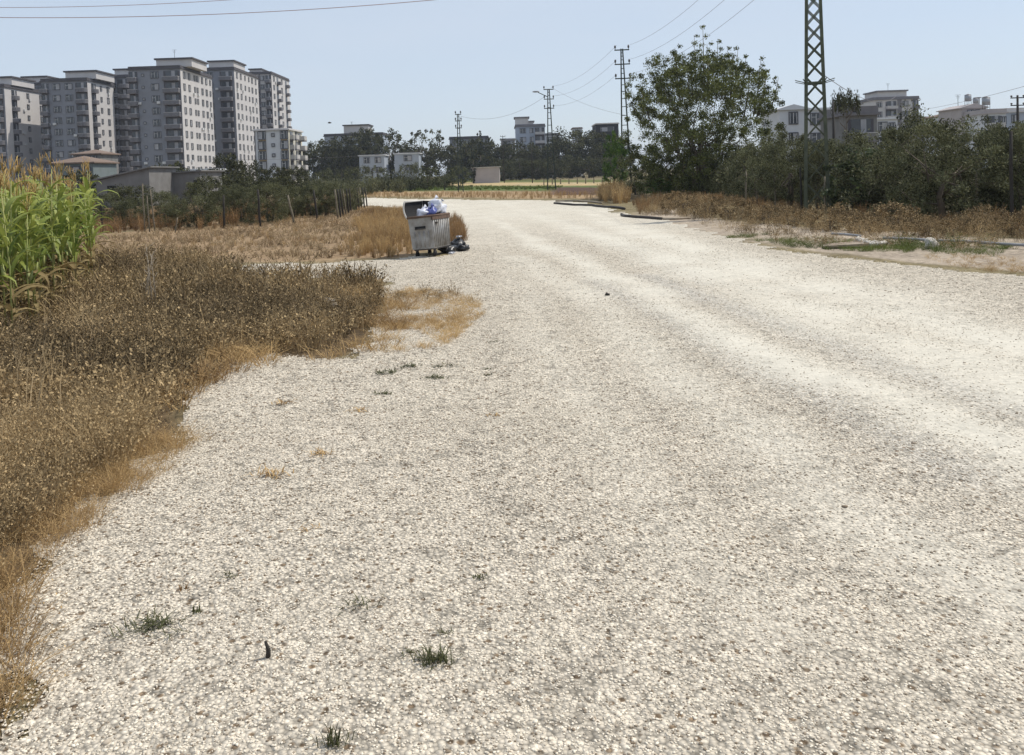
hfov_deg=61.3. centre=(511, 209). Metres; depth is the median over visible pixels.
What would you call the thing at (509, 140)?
house
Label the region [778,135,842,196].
olive tree
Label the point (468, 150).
broadleaf tree
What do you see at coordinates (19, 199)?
corn plant
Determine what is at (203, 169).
podium
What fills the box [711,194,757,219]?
dry bush
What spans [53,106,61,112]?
window
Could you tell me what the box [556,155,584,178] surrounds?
field bush
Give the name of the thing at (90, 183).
corn plant
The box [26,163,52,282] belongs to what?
corn plant
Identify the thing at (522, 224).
gravel road
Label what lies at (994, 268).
straw patch
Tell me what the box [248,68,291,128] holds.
apartment tower
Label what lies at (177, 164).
broadleaf tree
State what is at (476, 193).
rusty grass
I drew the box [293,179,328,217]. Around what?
olive tree
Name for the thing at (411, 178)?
olive tree
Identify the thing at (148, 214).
fence post
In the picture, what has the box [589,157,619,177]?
field bush
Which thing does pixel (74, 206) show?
corn plant
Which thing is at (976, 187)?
fence post
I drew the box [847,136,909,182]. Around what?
olive tree
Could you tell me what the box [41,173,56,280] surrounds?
corn plant
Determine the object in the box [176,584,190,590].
grass tuft
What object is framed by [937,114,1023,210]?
olive tree
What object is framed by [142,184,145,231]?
fence post
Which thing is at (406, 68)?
sky
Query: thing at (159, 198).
olive tree
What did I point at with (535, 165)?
field bush
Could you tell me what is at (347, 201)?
fence post
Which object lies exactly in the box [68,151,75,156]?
window
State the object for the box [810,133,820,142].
window
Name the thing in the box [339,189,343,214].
fence post
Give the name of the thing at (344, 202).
fence post
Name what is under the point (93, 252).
corn plant
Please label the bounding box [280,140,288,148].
window
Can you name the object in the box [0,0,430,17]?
power line
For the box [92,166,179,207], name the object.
shed
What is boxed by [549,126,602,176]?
broadleaf tree
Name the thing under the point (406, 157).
window
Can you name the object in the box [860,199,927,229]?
dry bush
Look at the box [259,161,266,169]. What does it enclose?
window
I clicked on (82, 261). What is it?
corn plant
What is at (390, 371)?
grass tuft
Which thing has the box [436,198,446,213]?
rubbish bag
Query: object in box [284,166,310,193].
broadleaf tree
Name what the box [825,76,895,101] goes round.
power line
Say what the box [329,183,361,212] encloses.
olive tree
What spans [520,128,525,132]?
window
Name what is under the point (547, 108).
lattice pole
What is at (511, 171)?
field bush
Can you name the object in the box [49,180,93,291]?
corn plant
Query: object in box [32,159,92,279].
corn plant
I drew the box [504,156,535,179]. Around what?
field bush
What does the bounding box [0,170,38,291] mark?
corn plant
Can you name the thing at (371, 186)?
undergrowth
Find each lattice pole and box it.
[455,111,463,191]
[533,86,555,189]
[614,45,631,183]
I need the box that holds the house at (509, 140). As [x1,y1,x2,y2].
[500,138,515,174]
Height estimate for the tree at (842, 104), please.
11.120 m
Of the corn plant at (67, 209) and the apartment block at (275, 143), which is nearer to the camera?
the corn plant at (67, 209)
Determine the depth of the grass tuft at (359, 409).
7.87 m
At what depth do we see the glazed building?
304.11 m
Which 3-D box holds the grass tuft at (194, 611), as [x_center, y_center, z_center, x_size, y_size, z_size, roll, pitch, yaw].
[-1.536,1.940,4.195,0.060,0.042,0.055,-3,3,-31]
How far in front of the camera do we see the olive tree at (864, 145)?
50.95 m
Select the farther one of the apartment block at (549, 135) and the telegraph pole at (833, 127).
the apartment block at (549, 135)
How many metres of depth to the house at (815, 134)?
121.63 m
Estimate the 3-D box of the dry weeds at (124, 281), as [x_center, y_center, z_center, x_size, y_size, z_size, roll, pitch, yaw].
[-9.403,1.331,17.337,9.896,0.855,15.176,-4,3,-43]
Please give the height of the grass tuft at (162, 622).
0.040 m
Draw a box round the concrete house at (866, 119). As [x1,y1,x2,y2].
[817,106,880,174]
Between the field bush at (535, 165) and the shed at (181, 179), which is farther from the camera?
the field bush at (535, 165)
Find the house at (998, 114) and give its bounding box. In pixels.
[963,108,1008,166]
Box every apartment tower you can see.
[0,76,45,191]
[20,75,56,89]
[39,70,121,194]
[112,68,132,172]
[126,57,215,170]
[203,60,259,182]
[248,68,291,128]
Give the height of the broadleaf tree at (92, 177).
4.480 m
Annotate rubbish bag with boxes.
[417,205,427,215]
[425,203,436,214]
[428,195,443,213]
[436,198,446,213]
[437,241,456,252]
[450,236,462,250]
[457,241,469,250]
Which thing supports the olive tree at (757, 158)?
on the ground at (576, 185)
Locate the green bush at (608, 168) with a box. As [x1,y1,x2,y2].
[601,130,628,183]
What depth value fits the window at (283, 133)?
171.36 m
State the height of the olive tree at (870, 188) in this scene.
3.654 m
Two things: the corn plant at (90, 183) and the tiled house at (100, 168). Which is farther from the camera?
the tiled house at (100, 168)
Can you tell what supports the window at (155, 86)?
in the apartment tower at (170, 104)
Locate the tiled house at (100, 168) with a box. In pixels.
[47,156,119,196]
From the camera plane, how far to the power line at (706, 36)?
49.56 m
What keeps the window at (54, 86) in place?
in the apartment tower at (78, 113)
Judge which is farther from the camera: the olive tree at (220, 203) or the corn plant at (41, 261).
the olive tree at (220, 203)
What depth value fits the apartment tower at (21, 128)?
235.59 m
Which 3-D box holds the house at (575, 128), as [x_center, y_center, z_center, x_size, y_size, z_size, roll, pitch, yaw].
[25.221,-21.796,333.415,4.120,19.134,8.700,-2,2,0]
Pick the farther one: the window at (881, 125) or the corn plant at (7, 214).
the window at (881, 125)
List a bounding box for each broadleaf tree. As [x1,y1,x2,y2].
[48,169,99,202]
[105,184,153,207]
[154,161,191,171]
[185,173,231,203]
[208,153,246,187]
[216,176,263,202]
[233,159,265,187]
[259,166,291,194]
[263,175,302,198]
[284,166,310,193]
[302,138,343,180]
[303,149,327,180]
[313,135,357,180]
[320,132,376,177]
[345,126,390,179]
[369,127,411,173]
[388,144,434,177]
[399,129,451,175]
[425,142,471,179]
[445,137,488,180]
[464,137,502,174]
[483,141,525,177]
[497,139,542,178]
[518,141,561,178]
[536,137,587,177]
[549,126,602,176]
[573,130,615,176]
[592,133,639,171]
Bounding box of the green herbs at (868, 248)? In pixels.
[723,231,1022,256]
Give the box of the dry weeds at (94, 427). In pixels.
[0,363,188,626]
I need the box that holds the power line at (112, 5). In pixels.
[0,0,223,7]
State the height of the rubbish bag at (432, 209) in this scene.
0.395 m
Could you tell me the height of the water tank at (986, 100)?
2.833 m
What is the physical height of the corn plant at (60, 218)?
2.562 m
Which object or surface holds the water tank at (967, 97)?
on the house at (955, 112)
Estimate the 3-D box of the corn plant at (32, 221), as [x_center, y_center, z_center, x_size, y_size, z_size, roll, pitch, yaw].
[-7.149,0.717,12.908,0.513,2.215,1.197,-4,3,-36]
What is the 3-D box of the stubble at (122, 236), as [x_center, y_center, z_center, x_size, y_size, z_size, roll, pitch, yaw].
[-11.889,0.858,36.646,31.560,0.378,30.502,-4,3,-41]
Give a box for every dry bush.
[658,190,700,212]
[686,193,727,216]
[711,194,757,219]
[744,203,788,224]
[772,204,817,225]
[801,201,860,231]
[838,211,887,233]
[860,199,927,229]
[898,214,945,237]
[935,215,980,236]
[960,202,1005,233]
[995,206,1023,236]
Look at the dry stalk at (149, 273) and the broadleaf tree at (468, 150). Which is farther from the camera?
the broadleaf tree at (468, 150)
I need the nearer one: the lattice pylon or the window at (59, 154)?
the lattice pylon
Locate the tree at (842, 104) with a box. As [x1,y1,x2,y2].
[830,87,860,139]
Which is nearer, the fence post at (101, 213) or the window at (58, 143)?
the fence post at (101, 213)
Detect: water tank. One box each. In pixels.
[964,94,971,101]
[982,96,989,109]
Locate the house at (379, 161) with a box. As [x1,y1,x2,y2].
[358,154,388,180]
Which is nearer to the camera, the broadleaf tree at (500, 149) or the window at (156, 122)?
the window at (156, 122)
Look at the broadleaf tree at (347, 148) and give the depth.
260.01 m
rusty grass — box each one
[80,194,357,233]
[368,189,612,198]
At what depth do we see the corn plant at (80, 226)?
19.44 m
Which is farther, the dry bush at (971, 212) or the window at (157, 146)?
the window at (157, 146)
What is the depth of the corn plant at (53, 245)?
14.54 m
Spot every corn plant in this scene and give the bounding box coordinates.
[0,154,53,314]
[0,156,52,307]
[0,164,49,311]
[0,166,48,311]
[0,169,53,329]
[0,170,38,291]
[0,171,66,322]
[0,173,53,325]
[0,179,64,305]
[0,181,46,297]
[0,191,42,302]
[0,192,22,318]
[0,194,23,319]
[0,196,63,325]
[0,235,16,285]
[1,155,53,293]
[1,187,41,312]
[7,165,81,302]
[18,149,94,302]
[18,182,75,316]
[18,186,54,322]
[20,167,42,195]
[21,153,67,282]
[24,180,53,290]
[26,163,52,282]
[31,168,76,277]
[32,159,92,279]
[32,185,63,291]
[33,169,86,290]
[39,166,84,294]
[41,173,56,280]
[44,181,84,282]
[45,176,99,278]
[46,173,57,264]
[48,165,97,280]
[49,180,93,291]
[50,161,82,260]
[50,168,107,278]
[57,165,113,280]
[57,184,93,274]
[62,190,87,280]
[66,157,112,271]
[67,178,98,270]
[70,174,104,259]
[71,181,96,261]
[72,163,119,262]
[72,196,87,269]
[78,181,106,265]
[80,182,103,266]
[81,173,100,251]
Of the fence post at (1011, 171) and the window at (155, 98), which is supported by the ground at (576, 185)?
the fence post at (1011, 171)
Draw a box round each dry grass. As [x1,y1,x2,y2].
[0,408,229,694]
[0,523,102,745]
[126,278,426,422]
[338,203,412,257]
[449,210,469,240]
[596,179,632,203]
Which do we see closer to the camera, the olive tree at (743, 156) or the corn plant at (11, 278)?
the corn plant at (11, 278)
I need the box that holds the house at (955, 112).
[936,103,988,153]
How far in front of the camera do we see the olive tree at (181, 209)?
40.29 m
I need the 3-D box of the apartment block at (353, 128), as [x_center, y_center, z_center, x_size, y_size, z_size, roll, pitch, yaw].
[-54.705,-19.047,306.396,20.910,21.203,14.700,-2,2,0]
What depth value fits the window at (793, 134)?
117.69 m
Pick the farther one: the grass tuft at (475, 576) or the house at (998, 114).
the house at (998, 114)
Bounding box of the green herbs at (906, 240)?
[878,229,994,250]
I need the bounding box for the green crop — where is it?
[416,185,563,189]
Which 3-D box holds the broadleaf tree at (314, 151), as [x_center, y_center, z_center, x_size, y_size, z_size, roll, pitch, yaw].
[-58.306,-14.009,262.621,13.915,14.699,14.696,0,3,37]
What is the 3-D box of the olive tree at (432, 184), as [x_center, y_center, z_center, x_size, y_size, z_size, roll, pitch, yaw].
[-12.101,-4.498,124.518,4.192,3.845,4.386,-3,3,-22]
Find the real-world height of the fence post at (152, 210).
2.100 m
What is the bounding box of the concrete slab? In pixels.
[823,241,868,247]
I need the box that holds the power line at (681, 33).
[632,0,723,58]
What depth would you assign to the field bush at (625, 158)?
243.51 m
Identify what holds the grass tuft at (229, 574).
on the gravel road
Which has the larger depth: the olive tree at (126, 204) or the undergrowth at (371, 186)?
the undergrowth at (371, 186)
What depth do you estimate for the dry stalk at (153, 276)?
13.41 m
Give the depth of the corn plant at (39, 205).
13.55 m
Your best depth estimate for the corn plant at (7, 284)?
11.75 m
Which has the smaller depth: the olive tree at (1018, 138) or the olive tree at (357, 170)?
the olive tree at (1018, 138)
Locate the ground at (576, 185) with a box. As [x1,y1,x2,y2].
[0,167,1023,740]
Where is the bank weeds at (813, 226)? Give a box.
[631,191,1023,251]
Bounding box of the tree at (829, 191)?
[821,146,890,211]
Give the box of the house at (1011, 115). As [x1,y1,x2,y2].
[1006,108,1023,129]
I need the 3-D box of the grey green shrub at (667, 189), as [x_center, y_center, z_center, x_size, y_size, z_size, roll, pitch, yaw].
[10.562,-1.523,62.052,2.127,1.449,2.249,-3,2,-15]
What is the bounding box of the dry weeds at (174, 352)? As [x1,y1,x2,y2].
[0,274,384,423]
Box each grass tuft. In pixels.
[108,604,202,640]
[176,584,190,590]
[189,604,201,613]
[221,571,240,578]
[244,463,293,479]
[271,399,295,404]
[288,521,319,532]
[307,445,332,456]
[310,721,355,747]
[336,594,381,615]
[349,406,369,412]
[375,389,391,394]
[376,367,396,374]
[400,362,421,367]
[402,641,462,670]
[420,373,448,379]
[437,626,453,636]
[470,572,486,579]
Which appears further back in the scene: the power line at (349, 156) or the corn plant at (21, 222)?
the power line at (349, 156)
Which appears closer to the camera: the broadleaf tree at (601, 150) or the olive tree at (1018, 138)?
the olive tree at (1018, 138)
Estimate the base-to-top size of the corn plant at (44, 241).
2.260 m
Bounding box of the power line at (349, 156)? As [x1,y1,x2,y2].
[263,147,454,159]
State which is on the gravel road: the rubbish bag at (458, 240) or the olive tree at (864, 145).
the rubbish bag at (458, 240)
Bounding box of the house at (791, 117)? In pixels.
[761,104,809,169]
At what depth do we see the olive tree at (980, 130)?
51.21 m
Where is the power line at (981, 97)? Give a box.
[923,86,1023,109]
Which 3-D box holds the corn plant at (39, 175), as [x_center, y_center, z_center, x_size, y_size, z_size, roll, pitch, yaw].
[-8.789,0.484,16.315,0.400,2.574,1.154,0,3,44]
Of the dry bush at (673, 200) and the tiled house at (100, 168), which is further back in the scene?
the tiled house at (100, 168)
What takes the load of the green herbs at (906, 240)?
on the ground at (576, 185)
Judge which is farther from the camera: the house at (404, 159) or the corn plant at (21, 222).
the house at (404, 159)
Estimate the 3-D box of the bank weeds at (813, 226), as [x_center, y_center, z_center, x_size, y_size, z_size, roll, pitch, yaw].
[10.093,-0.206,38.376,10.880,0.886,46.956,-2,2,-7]
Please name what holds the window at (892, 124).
in the house at (882, 123)
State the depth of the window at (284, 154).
171.57 m
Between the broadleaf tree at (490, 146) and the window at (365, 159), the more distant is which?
the broadleaf tree at (490, 146)
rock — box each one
[870,240,889,246]
[924,237,938,248]
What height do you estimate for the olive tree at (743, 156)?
3.879 m
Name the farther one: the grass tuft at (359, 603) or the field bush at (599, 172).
the field bush at (599, 172)
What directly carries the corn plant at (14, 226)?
on the ground at (576, 185)
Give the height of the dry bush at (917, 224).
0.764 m
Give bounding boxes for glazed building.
[591,122,619,153]
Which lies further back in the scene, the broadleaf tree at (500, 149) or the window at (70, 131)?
the broadleaf tree at (500, 149)
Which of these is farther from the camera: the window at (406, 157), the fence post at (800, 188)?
the window at (406, 157)
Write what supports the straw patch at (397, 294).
on the gravel road
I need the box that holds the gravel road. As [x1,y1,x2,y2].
[0,198,1023,754]
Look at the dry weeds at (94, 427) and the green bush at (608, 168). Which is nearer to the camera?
the dry weeds at (94, 427)
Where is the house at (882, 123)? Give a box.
[877,117,897,148]
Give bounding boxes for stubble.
[79,207,372,262]
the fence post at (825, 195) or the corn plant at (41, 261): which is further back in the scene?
the fence post at (825, 195)
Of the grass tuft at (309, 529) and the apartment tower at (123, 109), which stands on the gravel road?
the grass tuft at (309, 529)
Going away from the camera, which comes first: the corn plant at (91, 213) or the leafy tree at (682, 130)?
the corn plant at (91, 213)
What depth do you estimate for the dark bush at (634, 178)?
69.52 m
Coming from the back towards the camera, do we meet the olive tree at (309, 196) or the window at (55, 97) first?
the window at (55, 97)
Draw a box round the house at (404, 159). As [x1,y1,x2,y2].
[394,152,422,177]
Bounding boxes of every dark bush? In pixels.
[612,154,652,194]
[624,147,698,191]
[676,143,745,192]
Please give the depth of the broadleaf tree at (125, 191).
77.33 m
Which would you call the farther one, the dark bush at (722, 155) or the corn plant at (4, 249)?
the dark bush at (722, 155)
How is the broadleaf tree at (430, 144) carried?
on the ground at (576, 185)
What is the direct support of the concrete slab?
on the ground at (576, 185)
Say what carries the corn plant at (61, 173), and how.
on the ground at (576, 185)
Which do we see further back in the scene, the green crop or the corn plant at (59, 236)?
the green crop
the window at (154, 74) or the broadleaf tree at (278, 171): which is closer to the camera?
the broadleaf tree at (278, 171)
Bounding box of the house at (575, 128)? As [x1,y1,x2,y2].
[571,127,582,175]
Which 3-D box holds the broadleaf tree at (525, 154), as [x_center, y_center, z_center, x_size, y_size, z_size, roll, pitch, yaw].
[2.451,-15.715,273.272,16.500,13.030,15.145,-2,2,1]
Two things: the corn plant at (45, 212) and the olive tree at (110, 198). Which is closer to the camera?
the corn plant at (45, 212)
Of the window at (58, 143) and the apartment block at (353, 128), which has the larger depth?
the apartment block at (353, 128)
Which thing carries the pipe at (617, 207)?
on the gravel road
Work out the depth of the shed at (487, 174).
195.84 m
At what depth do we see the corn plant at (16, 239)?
13.22 m
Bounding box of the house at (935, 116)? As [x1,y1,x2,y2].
[923,114,938,154]
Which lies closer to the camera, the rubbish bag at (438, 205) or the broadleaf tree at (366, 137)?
the rubbish bag at (438, 205)
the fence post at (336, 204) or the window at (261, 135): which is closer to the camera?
the fence post at (336, 204)
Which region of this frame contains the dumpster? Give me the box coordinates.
[403,200,449,255]
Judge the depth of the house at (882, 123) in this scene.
151.57 m
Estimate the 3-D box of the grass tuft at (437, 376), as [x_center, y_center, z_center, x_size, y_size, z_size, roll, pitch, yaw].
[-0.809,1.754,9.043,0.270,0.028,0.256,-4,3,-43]
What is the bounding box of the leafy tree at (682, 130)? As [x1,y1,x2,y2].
[615,25,788,195]
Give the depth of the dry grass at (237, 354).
9.93 m
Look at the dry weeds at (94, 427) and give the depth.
6.26 m
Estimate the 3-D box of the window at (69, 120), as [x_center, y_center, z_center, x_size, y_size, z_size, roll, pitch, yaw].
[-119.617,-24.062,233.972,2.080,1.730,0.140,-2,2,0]
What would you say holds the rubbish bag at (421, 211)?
in the dumpster
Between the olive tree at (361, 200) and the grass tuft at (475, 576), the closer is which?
the grass tuft at (475, 576)
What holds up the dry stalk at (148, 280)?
on the ground at (576, 185)
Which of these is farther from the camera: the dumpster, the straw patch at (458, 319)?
the dumpster
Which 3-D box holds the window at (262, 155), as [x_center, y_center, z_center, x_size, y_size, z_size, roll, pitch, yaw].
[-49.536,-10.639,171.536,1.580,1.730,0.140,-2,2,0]
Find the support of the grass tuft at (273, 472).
on the gravel road
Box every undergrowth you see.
[79,174,448,201]
[616,170,1023,220]
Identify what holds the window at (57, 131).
in the apartment tower at (78, 113)
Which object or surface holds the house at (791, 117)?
on the ground at (576, 185)
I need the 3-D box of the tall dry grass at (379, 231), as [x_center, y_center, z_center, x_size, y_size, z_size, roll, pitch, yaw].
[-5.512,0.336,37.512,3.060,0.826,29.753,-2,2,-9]
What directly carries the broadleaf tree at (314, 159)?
on the ground at (576, 185)
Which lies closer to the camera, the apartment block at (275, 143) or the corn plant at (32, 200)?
the corn plant at (32, 200)
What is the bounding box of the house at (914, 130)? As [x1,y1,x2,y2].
[902,116,928,167]
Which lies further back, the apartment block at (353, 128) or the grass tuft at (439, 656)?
the apartment block at (353, 128)
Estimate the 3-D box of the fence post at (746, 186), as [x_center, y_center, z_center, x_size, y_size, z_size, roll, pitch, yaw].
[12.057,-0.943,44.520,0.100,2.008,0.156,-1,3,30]
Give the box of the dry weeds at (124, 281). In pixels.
[0,241,390,330]
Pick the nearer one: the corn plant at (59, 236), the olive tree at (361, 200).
the corn plant at (59, 236)
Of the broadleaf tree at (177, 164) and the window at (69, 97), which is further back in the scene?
the window at (69, 97)
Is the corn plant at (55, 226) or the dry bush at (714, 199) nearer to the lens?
the corn plant at (55, 226)
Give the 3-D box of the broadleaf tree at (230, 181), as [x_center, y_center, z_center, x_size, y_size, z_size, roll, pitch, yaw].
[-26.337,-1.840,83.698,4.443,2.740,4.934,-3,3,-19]
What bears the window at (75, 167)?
in the tiled house at (100, 168)
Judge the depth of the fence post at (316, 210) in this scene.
43.23 m
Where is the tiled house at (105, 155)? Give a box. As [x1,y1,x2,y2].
[70,150,120,173]
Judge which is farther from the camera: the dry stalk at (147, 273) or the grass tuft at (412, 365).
the dry stalk at (147, 273)
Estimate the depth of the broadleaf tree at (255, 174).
111.19 m
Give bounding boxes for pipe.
[553,202,625,209]
[555,200,601,203]
[620,213,662,219]
[663,217,690,219]
[831,232,861,236]
[882,237,1023,246]
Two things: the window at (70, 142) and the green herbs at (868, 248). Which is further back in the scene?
the window at (70, 142)
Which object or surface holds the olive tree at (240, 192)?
on the ground at (576, 185)
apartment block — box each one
[252,128,308,181]
[323,124,389,179]
[449,136,488,180]
[514,117,545,178]
[545,133,559,176]
[860,90,919,128]
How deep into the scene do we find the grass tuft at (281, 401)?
8.05 m
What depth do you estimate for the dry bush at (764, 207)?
29.87 m
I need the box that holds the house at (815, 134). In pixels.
[808,107,831,149]
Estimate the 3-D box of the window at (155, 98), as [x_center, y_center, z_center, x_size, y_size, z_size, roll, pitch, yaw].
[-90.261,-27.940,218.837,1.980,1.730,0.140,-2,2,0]
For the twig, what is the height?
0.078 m
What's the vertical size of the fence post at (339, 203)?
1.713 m
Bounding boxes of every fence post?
[100,198,102,230]
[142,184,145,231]
[146,196,149,231]
[150,189,154,232]
[223,195,224,228]
[257,189,261,226]
[287,195,294,221]
[313,190,318,220]
[334,189,338,218]
[337,189,341,216]
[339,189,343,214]
[342,189,346,214]
[346,189,348,212]
[349,188,351,210]
[745,171,746,200]
[799,168,801,208]
[824,177,826,213]
[975,172,977,215]
[1009,131,1013,228]
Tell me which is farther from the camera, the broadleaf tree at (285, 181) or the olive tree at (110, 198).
the broadleaf tree at (285, 181)
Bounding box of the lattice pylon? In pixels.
[795,0,834,213]
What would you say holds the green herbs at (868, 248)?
on the ground at (576, 185)
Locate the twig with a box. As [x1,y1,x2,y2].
[264,641,270,658]
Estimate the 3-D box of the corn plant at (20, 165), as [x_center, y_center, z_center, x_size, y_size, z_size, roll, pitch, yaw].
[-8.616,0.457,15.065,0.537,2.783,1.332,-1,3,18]
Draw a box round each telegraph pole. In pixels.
[500,136,504,182]
[531,144,532,182]
[832,101,835,171]
[1010,95,1023,128]
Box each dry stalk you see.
[139,258,156,307]
[143,250,157,299]
[145,244,152,303]
[145,251,156,302]
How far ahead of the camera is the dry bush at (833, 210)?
26.20 m
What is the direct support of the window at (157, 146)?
in the apartment tower at (170, 104)
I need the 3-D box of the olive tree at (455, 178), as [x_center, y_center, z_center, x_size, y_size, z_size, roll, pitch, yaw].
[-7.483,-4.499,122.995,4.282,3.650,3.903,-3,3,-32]
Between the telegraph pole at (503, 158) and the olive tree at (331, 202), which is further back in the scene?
the telegraph pole at (503, 158)
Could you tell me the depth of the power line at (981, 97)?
100.77 m
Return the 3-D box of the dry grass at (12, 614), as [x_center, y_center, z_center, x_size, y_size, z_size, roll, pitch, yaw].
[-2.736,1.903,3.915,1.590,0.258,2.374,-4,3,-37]
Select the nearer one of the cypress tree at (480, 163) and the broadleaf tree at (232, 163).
the broadleaf tree at (232, 163)
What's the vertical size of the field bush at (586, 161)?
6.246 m
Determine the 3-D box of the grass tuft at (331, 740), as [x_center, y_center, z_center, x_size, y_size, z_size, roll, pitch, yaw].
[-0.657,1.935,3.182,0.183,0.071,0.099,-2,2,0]
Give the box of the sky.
[0,0,1023,175]
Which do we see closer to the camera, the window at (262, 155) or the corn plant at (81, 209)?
the corn plant at (81, 209)
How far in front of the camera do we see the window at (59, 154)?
234.33 m
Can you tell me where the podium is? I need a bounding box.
[179,168,226,174]
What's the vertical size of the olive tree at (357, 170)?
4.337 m
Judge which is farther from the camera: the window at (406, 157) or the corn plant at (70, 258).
the window at (406, 157)
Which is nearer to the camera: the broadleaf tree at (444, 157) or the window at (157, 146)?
the window at (157, 146)
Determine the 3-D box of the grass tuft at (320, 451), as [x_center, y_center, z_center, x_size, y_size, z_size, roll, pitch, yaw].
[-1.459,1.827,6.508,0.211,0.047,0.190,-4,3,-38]
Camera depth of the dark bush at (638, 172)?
65.39 m
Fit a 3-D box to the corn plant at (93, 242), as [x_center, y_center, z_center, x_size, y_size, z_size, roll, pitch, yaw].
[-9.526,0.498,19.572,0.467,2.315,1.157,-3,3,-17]
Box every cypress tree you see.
[469,138,476,183]
[476,131,485,166]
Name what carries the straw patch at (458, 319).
on the gravel road
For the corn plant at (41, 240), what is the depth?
14.74 m
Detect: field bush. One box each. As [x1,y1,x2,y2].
[488,159,516,180]
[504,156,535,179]
[521,158,552,179]
[538,157,570,179]
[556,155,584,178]
[570,156,602,177]
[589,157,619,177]
[604,153,635,176]
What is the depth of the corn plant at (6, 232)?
14.62 m
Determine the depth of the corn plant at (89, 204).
18.45 m
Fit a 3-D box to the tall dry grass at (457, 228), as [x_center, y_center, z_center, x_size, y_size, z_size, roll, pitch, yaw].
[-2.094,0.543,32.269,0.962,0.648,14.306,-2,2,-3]
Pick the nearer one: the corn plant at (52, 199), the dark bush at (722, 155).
the corn plant at (52, 199)
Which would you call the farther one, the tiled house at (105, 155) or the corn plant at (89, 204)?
the tiled house at (105, 155)
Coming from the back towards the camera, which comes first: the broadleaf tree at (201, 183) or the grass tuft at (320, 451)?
the broadleaf tree at (201, 183)
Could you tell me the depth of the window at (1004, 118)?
159.49 m
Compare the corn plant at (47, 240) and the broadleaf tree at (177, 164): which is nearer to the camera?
the corn plant at (47, 240)
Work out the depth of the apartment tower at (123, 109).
250.73 m
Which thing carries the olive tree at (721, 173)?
on the ground at (576, 185)
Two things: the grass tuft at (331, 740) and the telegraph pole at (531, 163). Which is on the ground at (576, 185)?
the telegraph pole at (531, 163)
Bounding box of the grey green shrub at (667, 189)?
[643,178,671,195]
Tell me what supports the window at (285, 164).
in the apartment block at (275, 143)
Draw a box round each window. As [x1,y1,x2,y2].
[52,83,59,89]
[53,95,60,100]
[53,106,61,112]
[54,117,61,123]
[54,129,62,134]
[55,140,62,146]
[56,151,63,157]
[64,83,72,89]
[65,94,72,100]
[66,106,73,111]
[66,117,73,123]
[67,128,74,134]
[67,140,75,145]
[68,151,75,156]
[68,166,79,177]
[150,71,158,77]
[151,83,158,89]
[151,95,159,101]
[152,107,159,113]
[153,119,160,125]
[153,131,161,137]
[154,143,161,149]
[154,155,162,161]
[257,131,265,139]
[258,141,265,149]
[258,151,266,159]
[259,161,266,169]
[280,130,287,138]
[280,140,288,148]
[281,150,288,158]
[281,160,288,168]
[363,157,369,162]
[375,157,380,162]
[403,155,411,160]
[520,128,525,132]
[600,127,613,131]
[788,111,797,124]
[789,132,798,143]
[810,113,819,124]
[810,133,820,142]
[878,122,887,131]
[888,122,895,128]
[1000,116,1006,123]
[1011,114,1015,122]
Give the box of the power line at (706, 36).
[638,2,750,71]
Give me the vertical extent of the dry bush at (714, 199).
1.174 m
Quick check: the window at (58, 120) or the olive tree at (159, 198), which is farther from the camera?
the window at (58, 120)
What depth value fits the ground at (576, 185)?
23.01 m
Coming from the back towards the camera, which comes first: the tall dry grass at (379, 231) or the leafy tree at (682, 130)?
the leafy tree at (682, 130)
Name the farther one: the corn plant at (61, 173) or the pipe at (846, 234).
the pipe at (846, 234)
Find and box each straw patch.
[367,283,485,352]
[382,280,481,303]
[924,252,1023,272]
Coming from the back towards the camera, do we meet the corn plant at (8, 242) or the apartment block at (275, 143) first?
the apartment block at (275, 143)
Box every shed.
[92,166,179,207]
[171,170,224,202]
[472,166,500,182]
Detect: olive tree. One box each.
[80,188,131,227]
[111,193,151,227]
[136,189,181,226]
[159,181,227,228]
[204,187,240,223]
[225,180,264,222]
[238,179,293,224]
[273,187,306,217]
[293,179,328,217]
[296,170,322,185]
[304,176,344,216]
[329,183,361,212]
[342,165,370,187]
[345,190,364,207]
[363,165,392,185]
[383,168,408,188]
[399,162,424,188]
[413,165,442,189]
[428,169,457,189]
[444,165,472,188]
[708,148,770,196]
[722,136,801,203]
[728,136,803,191]
[739,122,831,208]
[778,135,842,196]
[789,131,860,208]
[822,138,898,188]
[826,125,968,214]
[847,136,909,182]
[861,99,1023,221]
[880,131,941,184]
[917,123,996,179]
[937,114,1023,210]
[960,120,1023,178]
[971,121,1023,215]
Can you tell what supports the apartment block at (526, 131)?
on the ground at (576, 185)
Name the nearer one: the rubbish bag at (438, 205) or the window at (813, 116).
the rubbish bag at (438, 205)
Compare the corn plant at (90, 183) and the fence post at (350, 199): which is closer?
the corn plant at (90, 183)

